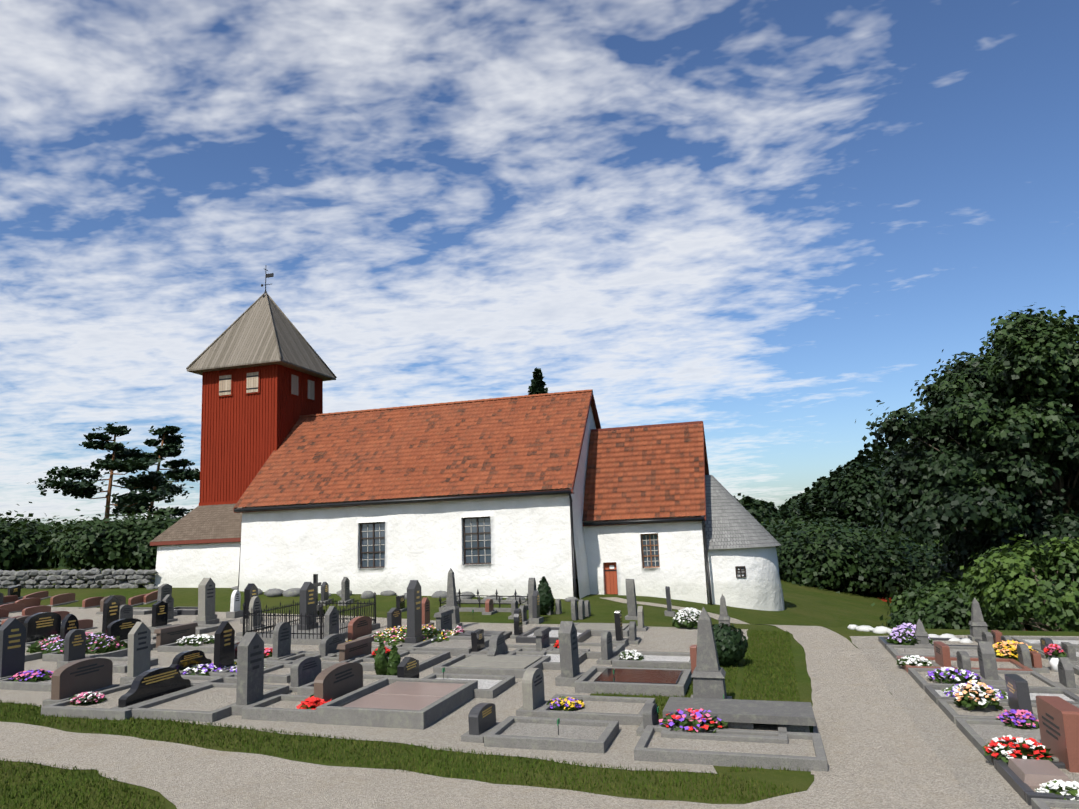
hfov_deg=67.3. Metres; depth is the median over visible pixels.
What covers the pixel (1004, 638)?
headstone
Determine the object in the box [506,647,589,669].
grave plot
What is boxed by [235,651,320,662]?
grave plot
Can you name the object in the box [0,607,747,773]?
gravel field
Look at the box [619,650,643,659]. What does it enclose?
flowers
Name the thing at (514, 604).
headstone
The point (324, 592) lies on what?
headstone
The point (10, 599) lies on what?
headstone
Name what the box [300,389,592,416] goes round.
church nave ridge tiles
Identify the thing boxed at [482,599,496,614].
headstone
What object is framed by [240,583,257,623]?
headstone
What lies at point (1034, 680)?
grave plot
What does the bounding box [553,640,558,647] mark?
flowers
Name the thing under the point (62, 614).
headstone
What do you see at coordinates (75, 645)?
headstone
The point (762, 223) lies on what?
sky
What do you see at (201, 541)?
church tower skirt trim
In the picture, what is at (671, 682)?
grave plot
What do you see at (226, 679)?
grave plot
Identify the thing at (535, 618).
headstone
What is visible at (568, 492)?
church nave gutter
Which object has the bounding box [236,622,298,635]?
grave plot
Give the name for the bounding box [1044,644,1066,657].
flowers
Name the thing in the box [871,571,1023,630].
shrub
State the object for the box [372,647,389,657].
flowers
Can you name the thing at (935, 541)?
shrub
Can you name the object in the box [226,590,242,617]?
headstone
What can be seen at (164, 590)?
headstone
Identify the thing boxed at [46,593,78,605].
headstone
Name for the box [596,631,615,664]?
headstone
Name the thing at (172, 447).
pine
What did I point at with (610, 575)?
church chancel door
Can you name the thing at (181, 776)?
gravel path
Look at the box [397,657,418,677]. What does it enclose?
headstone
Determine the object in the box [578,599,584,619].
headstone
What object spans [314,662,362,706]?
headstone
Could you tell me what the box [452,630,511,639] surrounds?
grave plot
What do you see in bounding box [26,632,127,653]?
flowers
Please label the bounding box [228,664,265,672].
flowers
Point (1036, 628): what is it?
shrub
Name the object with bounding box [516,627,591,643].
grave plot
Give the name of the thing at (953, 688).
flowers
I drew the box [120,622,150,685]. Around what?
headstone
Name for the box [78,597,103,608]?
headstone
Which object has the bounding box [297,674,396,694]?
grave plot
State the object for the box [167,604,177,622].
headstone
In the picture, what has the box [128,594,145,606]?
headstone
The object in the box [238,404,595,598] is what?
church nave walls
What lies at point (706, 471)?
church chancel roof
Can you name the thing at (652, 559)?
church chancel walls
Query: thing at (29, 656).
grave plot
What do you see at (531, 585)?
headstone
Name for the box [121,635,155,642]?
grave plot
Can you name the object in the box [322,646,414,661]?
grave plot
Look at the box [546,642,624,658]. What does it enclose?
grave plot
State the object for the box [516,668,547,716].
headstone
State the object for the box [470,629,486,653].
headstone
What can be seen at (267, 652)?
flowers
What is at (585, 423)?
church nave roof trim
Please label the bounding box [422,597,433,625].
headstone
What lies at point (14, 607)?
headstone
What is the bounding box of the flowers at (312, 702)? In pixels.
[296,696,330,709]
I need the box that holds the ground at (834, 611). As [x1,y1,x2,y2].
[0,565,1078,808]
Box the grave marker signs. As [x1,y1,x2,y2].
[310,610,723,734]
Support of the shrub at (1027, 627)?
on the ground at (834, 611)
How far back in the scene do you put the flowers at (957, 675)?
17.13 m
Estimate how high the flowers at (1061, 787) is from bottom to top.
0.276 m
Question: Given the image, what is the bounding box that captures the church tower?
[199,364,322,505]
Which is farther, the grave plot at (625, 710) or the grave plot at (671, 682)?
the grave plot at (671, 682)
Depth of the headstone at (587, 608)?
30.32 m
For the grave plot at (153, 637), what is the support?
on the gravel field at (448, 730)
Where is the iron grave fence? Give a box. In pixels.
[238,592,379,644]
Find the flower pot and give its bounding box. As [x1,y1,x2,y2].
[1048,656,1058,671]
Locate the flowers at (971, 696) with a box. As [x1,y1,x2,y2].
[953,680,1002,710]
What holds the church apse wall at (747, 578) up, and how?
on the ground at (834, 611)
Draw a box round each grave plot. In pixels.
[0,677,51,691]
[25,640,39,647]
[25,647,42,661]
[41,683,212,719]
[42,642,155,661]
[64,657,157,672]
[120,682,288,721]
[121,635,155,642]
[126,670,235,683]
[133,607,151,614]
[151,631,155,639]
[152,624,219,634]
[158,636,242,653]
[174,607,197,614]
[180,660,291,682]
[213,663,291,682]
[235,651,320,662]
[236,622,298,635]
[242,694,355,722]
[277,653,365,668]
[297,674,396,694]
[316,677,477,729]
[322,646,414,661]
[350,650,450,671]
[357,632,404,642]
[371,642,401,650]
[406,636,489,655]
[424,673,514,698]
[433,653,550,678]
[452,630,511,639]
[480,644,552,654]
[484,716,618,753]
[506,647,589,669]
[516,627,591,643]
[536,694,655,725]
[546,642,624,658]
[558,623,628,636]
[575,666,691,696]
[612,651,690,668]
[634,725,827,771]
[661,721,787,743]
[878,637,981,648]
[886,645,1003,659]
[897,656,1032,671]
[908,668,1064,690]
[924,685,1078,704]
[937,699,1078,723]
[955,718,1058,764]
[993,758,1078,805]
[1011,636,1078,648]
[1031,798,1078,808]
[1034,648,1078,660]
[1070,661,1078,675]
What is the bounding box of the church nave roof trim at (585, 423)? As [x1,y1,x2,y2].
[233,391,600,512]
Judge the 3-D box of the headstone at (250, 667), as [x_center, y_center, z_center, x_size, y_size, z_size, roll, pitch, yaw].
[-5.774,5.384,16.179,0.465,1.640,0.753,-5,-10,15]
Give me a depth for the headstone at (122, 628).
25.45 m
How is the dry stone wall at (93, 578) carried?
on the ground at (834, 611)
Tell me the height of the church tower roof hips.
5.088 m
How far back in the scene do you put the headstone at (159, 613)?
28.46 m
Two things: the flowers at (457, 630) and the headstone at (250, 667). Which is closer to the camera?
the headstone at (250, 667)
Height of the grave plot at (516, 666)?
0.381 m
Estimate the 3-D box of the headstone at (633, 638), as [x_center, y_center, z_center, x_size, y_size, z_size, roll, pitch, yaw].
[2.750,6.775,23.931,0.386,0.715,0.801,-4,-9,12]
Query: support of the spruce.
on the ground at (834, 611)
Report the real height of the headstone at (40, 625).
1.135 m
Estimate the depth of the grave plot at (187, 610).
33.37 m
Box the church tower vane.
[261,269,273,297]
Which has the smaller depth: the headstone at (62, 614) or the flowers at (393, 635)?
the flowers at (393, 635)
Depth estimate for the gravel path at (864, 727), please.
14.54 m
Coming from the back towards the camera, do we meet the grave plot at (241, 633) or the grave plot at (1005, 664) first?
the grave plot at (241, 633)
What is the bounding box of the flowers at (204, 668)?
[181,662,225,675]
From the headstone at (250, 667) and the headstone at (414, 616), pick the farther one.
the headstone at (414, 616)
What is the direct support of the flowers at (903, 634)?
on the grave plot at (883, 641)
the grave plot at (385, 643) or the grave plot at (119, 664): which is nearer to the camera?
the grave plot at (119, 664)
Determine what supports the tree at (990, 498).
on the ground at (834, 611)
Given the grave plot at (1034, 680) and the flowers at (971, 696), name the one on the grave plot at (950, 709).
the flowers at (971, 696)
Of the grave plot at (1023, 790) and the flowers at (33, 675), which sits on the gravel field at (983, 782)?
the grave plot at (1023, 790)
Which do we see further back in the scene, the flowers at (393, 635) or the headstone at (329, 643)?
the flowers at (393, 635)
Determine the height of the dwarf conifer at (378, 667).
0.843 m
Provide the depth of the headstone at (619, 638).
23.20 m
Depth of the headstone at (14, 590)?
40.54 m
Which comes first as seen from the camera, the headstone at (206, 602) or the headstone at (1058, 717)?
the headstone at (1058, 717)
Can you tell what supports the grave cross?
on the gravel field at (448, 730)
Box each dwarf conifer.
[374,641,387,674]
[385,644,400,675]
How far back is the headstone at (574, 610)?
29.32 m
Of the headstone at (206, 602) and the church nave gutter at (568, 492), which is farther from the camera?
the church nave gutter at (568, 492)
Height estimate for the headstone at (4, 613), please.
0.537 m
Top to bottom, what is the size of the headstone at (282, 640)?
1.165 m
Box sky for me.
[0,0,1078,525]
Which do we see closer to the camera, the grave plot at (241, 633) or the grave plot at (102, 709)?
the grave plot at (102, 709)
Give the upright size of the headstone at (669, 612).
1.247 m
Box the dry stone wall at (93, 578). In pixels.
[0,568,158,588]
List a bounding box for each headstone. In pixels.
[0,593,6,604]
[0,603,23,612]
[0,609,9,618]
[0,618,25,679]
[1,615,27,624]
[3,595,17,603]
[7,585,23,599]
[15,598,43,608]
[16,616,28,624]
[22,605,50,615]
[23,591,51,599]
[24,612,60,642]
[42,658,119,706]
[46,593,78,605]
[53,611,68,621]
[57,629,90,668]
[60,614,78,640]
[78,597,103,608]
[78,619,97,629]
[96,595,125,613]
[102,595,119,633]
[107,618,141,639]
[110,667,190,708]
[119,605,132,618]
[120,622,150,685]
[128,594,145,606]
[143,590,157,603]
[148,601,171,630]
[152,622,197,649]
[157,584,171,601]
[163,595,176,615]
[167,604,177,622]
[169,650,211,670]
[193,578,218,623]
[208,621,235,671]
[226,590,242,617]
[229,632,266,715]
[234,642,239,659]
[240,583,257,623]
[245,596,264,630]
[266,622,295,659]
[289,656,320,692]
[298,582,319,630]
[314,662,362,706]
[318,582,331,605]
[319,606,338,650]
[320,634,344,657]
[337,636,373,661]
[338,577,352,605]
[346,616,371,641]
[387,608,401,629]
[396,595,406,611]
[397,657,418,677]
[402,580,423,646]
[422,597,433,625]
[434,609,453,634]
[461,703,500,742]
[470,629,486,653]
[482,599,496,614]
[487,634,507,655]
[508,600,517,618]
[510,609,523,638]
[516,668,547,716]
[519,605,528,624]
[528,578,536,617]
[529,590,543,623]
[533,627,550,651]
[555,599,561,613]
[555,621,584,686]
[571,599,578,620]
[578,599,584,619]
[584,600,590,616]
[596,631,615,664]
[612,611,627,646]
[625,579,637,619]
[628,621,640,644]
[636,606,647,630]
[636,703,659,735]
[664,586,674,616]
[690,645,696,672]
[931,641,952,666]
[956,651,973,673]
[977,641,1005,684]
[981,632,993,644]
[991,630,1001,643]
[1001,636,1012,642]
[1003,674,1037,717]
[1014,644,1039,672]
[1030,651,1049,672]
[1036,696,1078,772]
[1038,638,1053,658]
[1054,657,1078,693]
[1061,642,1078,664]
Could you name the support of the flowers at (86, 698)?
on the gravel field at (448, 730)
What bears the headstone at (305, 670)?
on the gravel field at (448, 730)
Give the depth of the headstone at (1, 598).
38.93 m
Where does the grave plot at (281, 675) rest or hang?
on the gravel field at (448, 730)
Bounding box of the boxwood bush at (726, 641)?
[712,623,747,665]
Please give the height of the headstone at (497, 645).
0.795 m
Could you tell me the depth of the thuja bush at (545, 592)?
31.06 m
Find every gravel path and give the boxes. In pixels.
[0,722,982,808]
[602,597,958,783]
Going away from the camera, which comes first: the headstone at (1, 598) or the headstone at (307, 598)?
the headstone at (307, 598)
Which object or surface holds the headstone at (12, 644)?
on the gravel field at (448, 730)
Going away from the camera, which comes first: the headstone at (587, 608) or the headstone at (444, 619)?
the headstone at (444, 619)
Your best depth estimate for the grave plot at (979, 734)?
13.27 m
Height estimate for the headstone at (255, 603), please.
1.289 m
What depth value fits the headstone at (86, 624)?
29.15 m
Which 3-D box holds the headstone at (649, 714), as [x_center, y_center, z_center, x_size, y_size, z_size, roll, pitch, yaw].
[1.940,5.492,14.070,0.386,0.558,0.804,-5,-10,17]
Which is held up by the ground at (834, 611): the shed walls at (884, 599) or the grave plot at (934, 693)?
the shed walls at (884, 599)
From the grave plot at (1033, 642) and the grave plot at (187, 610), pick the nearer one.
the grave plot at (1033, 642)
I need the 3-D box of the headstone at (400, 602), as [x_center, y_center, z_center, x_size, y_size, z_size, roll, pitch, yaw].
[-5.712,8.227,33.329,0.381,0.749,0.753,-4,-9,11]
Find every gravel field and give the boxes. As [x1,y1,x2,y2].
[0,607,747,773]
[850,635,1078,808]
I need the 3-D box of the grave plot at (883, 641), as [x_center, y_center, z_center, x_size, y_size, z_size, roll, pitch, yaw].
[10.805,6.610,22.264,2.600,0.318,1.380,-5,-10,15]
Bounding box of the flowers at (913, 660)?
[896,655,931,665]
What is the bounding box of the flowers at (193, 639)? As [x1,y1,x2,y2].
[175,634,213,645]
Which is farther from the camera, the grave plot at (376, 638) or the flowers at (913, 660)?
the grave plot at (376, 638)
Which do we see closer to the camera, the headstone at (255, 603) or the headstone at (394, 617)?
the headstone at (394, 617)
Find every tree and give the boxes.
[855,302,1078,585]
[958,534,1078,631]
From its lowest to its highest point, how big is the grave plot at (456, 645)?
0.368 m
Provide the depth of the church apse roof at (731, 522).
38.20 m
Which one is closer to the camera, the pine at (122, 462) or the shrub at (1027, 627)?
the shrub at (1027, 627)
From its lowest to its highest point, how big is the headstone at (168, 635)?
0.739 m
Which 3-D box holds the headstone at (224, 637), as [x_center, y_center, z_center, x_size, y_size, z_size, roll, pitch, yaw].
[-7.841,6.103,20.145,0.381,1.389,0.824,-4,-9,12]
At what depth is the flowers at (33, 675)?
19.14 m
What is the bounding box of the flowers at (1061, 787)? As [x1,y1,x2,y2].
[1035,779,1078,800]
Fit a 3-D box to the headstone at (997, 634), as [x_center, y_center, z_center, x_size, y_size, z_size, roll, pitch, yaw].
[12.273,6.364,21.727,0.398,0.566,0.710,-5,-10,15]
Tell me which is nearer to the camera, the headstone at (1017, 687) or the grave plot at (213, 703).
the headstone at (1017, 687)
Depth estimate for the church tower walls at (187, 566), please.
43.16 m
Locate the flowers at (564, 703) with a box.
[547,696,584,710]
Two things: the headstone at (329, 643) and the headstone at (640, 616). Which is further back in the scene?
the headstone at (640, 616)
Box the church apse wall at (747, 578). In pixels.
[704,546,784,610]
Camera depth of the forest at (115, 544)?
63.77 m
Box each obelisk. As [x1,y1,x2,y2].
[444,568,462,626]
[690,607,731,698]
[718,594,730,627]
[914,619,931,645]
[967,598,987,640]
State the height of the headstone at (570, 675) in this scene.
1.477 m
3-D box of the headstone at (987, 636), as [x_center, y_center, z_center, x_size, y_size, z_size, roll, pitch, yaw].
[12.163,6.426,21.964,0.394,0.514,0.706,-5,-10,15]
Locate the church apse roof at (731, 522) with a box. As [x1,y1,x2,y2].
[703,475,780,549]
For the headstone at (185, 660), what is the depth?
20.20 m
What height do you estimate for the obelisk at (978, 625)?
1.351 m
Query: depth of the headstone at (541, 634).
22.16 m
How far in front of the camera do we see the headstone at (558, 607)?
31.25 m
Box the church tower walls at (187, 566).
[154,542,239,587]
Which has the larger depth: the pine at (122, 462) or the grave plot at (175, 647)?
the pine at (122, 462)
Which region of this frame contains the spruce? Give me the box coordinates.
[528,367,547,394]
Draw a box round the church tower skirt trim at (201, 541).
[150,538,240,545]
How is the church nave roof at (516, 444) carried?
on the church nave walls at (506, 546)
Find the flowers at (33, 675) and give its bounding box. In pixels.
[9,669,53,681]
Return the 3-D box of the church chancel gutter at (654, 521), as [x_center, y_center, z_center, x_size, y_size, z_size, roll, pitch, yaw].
[4.948,7.317,37.476,5.682,3.976,0.382,-5,-10,15]
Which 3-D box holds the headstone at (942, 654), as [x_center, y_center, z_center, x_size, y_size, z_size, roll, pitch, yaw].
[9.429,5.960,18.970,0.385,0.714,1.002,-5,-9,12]
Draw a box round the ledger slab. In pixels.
[662,697,815,732]
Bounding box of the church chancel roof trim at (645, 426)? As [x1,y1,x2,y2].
[583,421,708,526]
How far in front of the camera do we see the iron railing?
33.05 m
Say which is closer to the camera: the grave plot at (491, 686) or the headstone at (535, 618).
the grave plot at (491, 686)
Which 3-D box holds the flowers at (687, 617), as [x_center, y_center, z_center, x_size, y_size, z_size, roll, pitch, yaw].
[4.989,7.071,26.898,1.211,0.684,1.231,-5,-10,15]
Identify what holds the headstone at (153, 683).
on the grave plot at (102, 709)
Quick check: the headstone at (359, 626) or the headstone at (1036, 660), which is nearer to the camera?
the headstone at (1036, 660)
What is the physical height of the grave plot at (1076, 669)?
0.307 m
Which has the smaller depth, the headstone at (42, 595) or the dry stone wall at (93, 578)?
the headstone at (42, 595)
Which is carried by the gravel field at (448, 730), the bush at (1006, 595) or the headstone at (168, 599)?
the headstone at (168, 599)
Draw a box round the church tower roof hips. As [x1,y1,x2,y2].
[186,293,336,377]
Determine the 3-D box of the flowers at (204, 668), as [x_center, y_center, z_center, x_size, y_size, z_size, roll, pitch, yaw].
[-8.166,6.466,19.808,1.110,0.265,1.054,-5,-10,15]
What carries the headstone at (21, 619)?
on the gravel field at (448, 730)
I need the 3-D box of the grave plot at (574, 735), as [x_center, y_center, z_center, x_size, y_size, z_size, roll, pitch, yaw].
[0.237,5.591,13.673,2.000,0.330,1.400,-5,-10,15]
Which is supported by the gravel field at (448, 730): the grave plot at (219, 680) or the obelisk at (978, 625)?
the grave plot at (219, 680)
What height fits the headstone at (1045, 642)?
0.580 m
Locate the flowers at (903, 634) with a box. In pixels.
[886,623,932,644]
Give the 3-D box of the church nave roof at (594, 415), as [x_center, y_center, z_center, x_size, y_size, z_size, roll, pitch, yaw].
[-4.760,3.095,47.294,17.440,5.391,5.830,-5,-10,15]
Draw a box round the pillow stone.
[1008,758,1071,789]
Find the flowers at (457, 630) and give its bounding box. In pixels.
[453,625,464,635]
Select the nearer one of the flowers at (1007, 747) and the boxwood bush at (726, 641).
the flowers at (1007, 747)
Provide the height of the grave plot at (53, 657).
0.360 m
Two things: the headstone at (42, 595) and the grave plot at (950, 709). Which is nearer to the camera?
the grave plot at (950, 709)
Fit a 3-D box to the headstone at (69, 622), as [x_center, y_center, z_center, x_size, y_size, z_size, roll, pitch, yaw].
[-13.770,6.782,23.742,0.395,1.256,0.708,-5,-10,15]
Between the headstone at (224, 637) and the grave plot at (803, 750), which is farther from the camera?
the headstone at (224, 637)
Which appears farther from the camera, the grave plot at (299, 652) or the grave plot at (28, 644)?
the grave plot at (28, 644)
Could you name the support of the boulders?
on the ground at (834, 611)
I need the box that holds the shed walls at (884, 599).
[879,597,890,602]
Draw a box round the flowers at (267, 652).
[264,647,272,657]
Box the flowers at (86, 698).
[69,692,106,705]
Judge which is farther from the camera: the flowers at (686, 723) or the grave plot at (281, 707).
the grave plot at (281, 707)
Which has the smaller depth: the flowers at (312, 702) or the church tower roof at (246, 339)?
the flowers at (312, 702)
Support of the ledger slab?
on the ground at (834, 611)
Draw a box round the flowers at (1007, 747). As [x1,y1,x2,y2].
[982,735,1053,762]
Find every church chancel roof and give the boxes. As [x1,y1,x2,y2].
[582,423,704,520]
[704,444,707,474]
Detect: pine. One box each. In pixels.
[29,422,177,522]
[111,425,199,517]
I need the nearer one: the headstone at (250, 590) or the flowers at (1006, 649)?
the flowers at (1006, 649)
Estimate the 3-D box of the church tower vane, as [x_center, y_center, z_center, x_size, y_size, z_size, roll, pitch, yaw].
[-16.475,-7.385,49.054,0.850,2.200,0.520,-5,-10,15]
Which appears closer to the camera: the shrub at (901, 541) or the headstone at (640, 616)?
the headstone at (640, 616)
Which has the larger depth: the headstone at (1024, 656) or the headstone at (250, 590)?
the headstone at (250, 590)
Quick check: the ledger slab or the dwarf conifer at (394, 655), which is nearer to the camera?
the ledger slab
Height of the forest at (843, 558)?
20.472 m
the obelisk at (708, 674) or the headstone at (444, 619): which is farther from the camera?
the headstone at (444, 619)
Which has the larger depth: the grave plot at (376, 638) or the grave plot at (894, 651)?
the grave plot at (376, 638)
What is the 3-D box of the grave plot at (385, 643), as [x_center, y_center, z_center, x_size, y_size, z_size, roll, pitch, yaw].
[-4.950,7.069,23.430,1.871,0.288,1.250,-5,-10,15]
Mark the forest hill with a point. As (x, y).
(847, 486)
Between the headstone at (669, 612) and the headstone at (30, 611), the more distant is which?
the headstone at (30, 611)
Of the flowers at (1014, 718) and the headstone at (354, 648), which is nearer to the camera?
the flowers at (1014, 718)
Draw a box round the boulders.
[146,586,578,601]
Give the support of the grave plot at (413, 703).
on the gravel field at (448, 730)
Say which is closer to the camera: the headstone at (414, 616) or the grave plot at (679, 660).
the grave plot at (679, 660)
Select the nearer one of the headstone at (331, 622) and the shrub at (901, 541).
the headstone at (331, 622)
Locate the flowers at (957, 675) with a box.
[926,667,980,683]
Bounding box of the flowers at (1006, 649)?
[993,640,1037,661]
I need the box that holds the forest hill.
[733,434,1078,544]
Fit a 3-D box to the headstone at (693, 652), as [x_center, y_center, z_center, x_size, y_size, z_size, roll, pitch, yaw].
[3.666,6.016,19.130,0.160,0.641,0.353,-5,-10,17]
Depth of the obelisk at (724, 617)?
24.95 m
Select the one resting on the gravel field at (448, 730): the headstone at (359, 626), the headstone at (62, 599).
the headstone at (359, 626)
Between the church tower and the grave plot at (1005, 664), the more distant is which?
the church tower
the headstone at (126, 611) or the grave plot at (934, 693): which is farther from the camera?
the headstone at (126, 611)
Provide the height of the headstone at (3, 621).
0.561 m
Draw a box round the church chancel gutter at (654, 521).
[583,517,711,604]
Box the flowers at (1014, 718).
[995,709,1038,729]
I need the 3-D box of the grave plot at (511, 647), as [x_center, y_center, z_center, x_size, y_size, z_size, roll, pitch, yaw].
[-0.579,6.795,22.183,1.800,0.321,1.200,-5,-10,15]
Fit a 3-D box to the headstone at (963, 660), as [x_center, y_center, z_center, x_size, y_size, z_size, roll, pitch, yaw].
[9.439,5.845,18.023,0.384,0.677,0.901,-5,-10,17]
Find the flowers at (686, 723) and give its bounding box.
[659,708,727,732]
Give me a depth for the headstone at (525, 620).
28.56 m
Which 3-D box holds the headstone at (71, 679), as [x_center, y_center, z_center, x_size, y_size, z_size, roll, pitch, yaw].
[-9.782,5.972,17.387,0.424,0.974,1.703,-4,-9,12]
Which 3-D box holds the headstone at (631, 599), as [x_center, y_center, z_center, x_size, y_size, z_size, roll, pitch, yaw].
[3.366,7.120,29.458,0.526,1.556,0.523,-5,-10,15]
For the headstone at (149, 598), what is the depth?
38.20 m
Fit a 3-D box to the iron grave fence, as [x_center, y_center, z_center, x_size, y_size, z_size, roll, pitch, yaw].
[-7.477,7.003,26.747,2.950,1.441,3.850,-5,-10,15]
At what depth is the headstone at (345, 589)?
35.73 m
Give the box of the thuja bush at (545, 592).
[537,576,554,614]
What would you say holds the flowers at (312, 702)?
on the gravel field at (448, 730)
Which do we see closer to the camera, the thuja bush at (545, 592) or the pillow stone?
the pillow stone
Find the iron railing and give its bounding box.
[439,589,528,611]
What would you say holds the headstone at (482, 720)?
on the gravel field at (448, 730)
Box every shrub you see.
[796,523,838,537]
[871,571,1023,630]
[874,530,922,551]
[908,536,951,558]
[938,573,1043,630]
[1017,612,1057,630]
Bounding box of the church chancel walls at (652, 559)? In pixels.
[584,515,707,603]
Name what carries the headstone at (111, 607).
on the gravel field at (448, 730)
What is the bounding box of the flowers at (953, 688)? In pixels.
[941,683,1007,698]
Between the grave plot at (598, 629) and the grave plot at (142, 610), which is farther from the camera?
the grave plot at (142, 610)
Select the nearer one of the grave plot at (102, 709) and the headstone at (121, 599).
the grave plot at (102, 709)
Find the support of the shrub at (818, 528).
on the ground at (834, 611)
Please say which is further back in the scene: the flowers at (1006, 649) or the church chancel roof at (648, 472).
the church chancel roof at (648, 472)
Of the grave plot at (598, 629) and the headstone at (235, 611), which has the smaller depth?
the grave plot at (598, 629)
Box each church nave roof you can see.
[234,391,590,507]
[591,399,599,428]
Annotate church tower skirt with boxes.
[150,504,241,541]
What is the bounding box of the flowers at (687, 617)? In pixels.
[672,607,700,628]
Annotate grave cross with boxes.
[312,574,324,615]
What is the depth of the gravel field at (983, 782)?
13.55 m
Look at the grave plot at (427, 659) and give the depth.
21.18 m
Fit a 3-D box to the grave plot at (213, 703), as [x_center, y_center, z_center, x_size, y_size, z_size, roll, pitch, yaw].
[-6.814,6.149,16.722,2.100,0.351,2.600,-5,-10,15]
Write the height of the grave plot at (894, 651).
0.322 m
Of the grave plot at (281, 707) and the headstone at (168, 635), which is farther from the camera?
the headstone at (168, 635)
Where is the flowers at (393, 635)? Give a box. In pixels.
[372,624,455,645]
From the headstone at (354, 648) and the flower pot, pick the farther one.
the headstone at (354, 648)
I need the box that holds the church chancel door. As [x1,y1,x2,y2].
[604,562,617,594]
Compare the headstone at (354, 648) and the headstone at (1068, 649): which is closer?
the headstone at (1068, 649)
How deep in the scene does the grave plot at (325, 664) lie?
21.21 m
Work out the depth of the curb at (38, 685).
18.55 m
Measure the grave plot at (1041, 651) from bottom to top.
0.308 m
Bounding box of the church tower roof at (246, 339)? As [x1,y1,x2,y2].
[187,296,335,380]
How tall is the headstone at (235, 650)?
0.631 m
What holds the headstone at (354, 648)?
on the grave plot at (325, 664)
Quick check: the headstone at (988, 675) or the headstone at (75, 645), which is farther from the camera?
the headstone at (75, 645)
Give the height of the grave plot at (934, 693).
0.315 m
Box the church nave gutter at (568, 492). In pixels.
[234,490,576,597]
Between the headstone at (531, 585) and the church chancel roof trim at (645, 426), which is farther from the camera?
the church chancel roof trim at (645, 426)
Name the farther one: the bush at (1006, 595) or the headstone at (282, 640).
the bush at (1006, 595)
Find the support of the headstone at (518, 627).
on the gravel field at (448, 730)
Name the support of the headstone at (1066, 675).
on the gravel field at (983, 782)
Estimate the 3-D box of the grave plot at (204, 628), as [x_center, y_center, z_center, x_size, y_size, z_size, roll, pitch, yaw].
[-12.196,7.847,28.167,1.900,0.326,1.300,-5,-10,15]
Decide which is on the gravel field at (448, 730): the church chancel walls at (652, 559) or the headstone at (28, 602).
the headstone at (28, 602)

